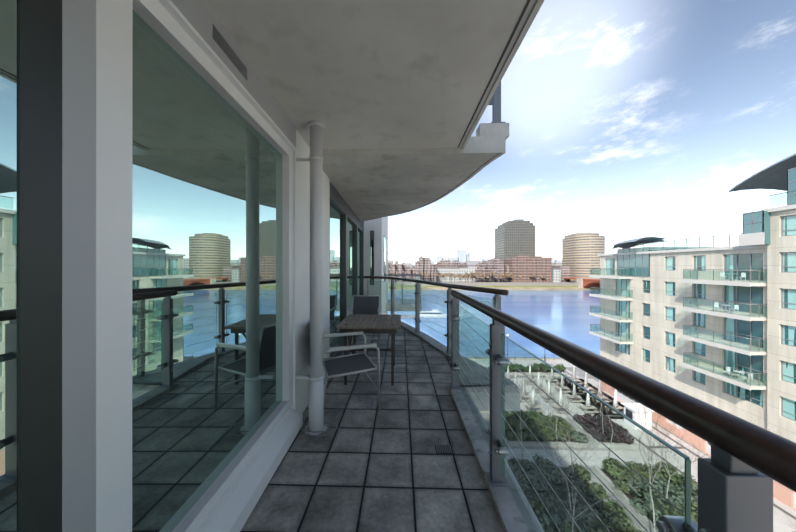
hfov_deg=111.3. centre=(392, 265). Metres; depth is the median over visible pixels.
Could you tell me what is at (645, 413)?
bare birch trees
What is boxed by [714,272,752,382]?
balcony furniture
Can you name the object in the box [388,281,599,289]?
bank ground
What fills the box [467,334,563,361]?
promenade railing and lamps
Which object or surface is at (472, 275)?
bank trees
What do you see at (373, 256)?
facade window frames
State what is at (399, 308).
neighbour balcony slabs
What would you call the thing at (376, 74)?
soffit
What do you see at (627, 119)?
sky
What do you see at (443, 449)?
floor drain grate
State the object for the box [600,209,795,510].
riverside block walls
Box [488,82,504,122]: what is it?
balustrade post
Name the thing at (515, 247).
bank buildings
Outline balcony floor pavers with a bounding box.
[240,325,503,531]
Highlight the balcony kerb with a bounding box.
[401,321,543,531]
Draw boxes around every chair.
[322,331,380,410]
[346,295,380,350]
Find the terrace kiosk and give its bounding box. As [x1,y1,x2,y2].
[621,403,653,429]
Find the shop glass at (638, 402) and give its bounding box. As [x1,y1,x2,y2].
[617,390,710,445]
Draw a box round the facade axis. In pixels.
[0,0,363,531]
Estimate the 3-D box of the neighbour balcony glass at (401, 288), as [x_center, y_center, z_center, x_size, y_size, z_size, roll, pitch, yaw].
[0.428,3.891,11.128,1.312,6.900,1.600,0,0,2]
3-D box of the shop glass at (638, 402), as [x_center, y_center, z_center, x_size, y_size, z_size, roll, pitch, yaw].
[32.645,17.986,19.771,0.300,3.250,41.500,0,0,2]
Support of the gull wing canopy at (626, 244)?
on the riverside block walls at (659, 300)
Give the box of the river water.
[388,290,599,357]
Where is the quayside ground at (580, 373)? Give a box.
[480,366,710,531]
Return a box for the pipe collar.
[301,422,337,436]
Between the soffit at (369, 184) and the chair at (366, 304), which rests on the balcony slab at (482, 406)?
the chair at (366, 304)
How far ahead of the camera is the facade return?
8.01 m
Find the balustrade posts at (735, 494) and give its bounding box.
[389,279,772,531]
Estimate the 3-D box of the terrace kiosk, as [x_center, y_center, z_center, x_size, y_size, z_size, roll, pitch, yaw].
[30.153,18.501,33.501,2.400,2.320,2.000,0,0,2]
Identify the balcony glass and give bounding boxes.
[386,277,419,300]
[590,193,795,383]
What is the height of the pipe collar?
0.020 m
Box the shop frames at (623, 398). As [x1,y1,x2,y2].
[617,392,795,508]
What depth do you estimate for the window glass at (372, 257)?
8.00 m
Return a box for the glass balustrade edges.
[380,281,795,531]
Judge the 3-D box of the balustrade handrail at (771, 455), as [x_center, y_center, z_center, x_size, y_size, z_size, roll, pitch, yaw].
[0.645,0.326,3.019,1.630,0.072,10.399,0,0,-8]
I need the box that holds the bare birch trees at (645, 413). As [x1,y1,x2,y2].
[511,355,795,531]
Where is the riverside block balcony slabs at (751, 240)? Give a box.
[589,204,795,389]
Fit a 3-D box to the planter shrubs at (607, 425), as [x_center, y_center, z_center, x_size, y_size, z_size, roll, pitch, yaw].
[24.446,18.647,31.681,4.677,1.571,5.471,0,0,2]
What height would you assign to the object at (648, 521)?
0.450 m
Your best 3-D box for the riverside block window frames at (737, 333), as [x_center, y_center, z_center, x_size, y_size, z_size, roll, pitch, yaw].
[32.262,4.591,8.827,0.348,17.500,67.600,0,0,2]
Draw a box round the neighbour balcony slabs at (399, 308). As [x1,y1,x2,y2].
[386,299,421,310]
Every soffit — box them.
[204,0,543,149]
[322,123,508,220]
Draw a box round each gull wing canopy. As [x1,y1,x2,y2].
[611,237,665,249]
[729,153,795,191]
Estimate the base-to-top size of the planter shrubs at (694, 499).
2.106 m
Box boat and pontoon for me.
[401,309,446,317]
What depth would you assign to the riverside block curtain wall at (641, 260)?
34.72 m
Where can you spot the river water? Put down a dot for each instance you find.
(564, 314)
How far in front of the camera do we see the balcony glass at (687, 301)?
27.50 m
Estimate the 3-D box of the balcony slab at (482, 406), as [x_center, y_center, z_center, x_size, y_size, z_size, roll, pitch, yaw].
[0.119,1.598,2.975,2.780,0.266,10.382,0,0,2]
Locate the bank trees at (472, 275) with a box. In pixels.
[388,271,545,281]
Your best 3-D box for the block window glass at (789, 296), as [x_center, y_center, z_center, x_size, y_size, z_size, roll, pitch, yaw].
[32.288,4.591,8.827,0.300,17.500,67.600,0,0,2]
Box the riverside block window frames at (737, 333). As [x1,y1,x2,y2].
[606,215,795,421]
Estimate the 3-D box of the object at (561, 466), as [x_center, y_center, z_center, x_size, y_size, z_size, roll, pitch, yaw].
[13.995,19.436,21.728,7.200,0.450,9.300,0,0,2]
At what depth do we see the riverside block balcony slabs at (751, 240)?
26.31 m
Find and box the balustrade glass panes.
[367,281,684,531]
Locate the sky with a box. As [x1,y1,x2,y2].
[388,0,795,264]
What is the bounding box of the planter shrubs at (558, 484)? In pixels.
[508,454,642,531]
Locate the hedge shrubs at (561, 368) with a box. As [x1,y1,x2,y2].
[505,362,565,372]
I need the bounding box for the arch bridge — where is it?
[564,277,599,287]
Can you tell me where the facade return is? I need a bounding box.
[364,216,387,313]
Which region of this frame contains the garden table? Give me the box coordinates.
[336,314,400,385]
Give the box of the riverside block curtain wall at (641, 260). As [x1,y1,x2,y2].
[618,168,795,275]
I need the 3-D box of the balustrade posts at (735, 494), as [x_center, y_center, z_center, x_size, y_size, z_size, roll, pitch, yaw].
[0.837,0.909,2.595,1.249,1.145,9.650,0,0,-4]
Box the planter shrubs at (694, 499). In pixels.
[602,457,697,531]
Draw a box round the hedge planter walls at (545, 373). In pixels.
[505,369,567,375]
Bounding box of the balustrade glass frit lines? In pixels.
[367,285,681,531]
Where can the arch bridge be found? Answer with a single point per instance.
(583, 282)
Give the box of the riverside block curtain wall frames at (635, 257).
[617,167,795,276]
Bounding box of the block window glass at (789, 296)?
[606,216,795,419]
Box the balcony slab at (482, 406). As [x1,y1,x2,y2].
[423,332,542,531]
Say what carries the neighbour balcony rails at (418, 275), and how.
attached to the facade return
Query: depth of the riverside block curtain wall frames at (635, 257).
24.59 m
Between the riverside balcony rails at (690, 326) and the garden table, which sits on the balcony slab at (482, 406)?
the garden table
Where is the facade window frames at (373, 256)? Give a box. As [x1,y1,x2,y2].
[370,231,385,284]
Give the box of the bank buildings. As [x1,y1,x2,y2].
[388,219,604,281]
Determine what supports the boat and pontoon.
on the river water
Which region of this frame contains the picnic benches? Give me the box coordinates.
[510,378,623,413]
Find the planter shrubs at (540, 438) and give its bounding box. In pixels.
[505,409,588,442]
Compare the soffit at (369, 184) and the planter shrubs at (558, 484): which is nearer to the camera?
the soffit at (369, 184)
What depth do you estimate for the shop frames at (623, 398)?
32.28 m
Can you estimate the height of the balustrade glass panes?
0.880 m
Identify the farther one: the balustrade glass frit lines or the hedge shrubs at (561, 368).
the hedge shrubs at (561, 368)
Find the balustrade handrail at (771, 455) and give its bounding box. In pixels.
[364,276,795,491]
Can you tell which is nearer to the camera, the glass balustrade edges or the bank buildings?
the glass balustrade edges
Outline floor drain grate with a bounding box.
[435,445,452,453]
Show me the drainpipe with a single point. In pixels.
(315, 376)
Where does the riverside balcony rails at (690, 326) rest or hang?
attached to the riverside block walls at (659, 300)
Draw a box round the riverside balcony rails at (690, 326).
[590,190,795,385]
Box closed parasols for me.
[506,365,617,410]
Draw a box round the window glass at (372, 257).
[371,232,385,282]
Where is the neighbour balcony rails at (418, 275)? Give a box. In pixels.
[386,273,420,304]
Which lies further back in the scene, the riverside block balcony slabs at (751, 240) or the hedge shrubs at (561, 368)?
the hedge shrubs at (561, 368)
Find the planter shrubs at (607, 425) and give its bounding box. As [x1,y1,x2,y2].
[573,412,634,444]
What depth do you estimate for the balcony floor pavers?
2.00 m
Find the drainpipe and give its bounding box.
[296,120,326,434]

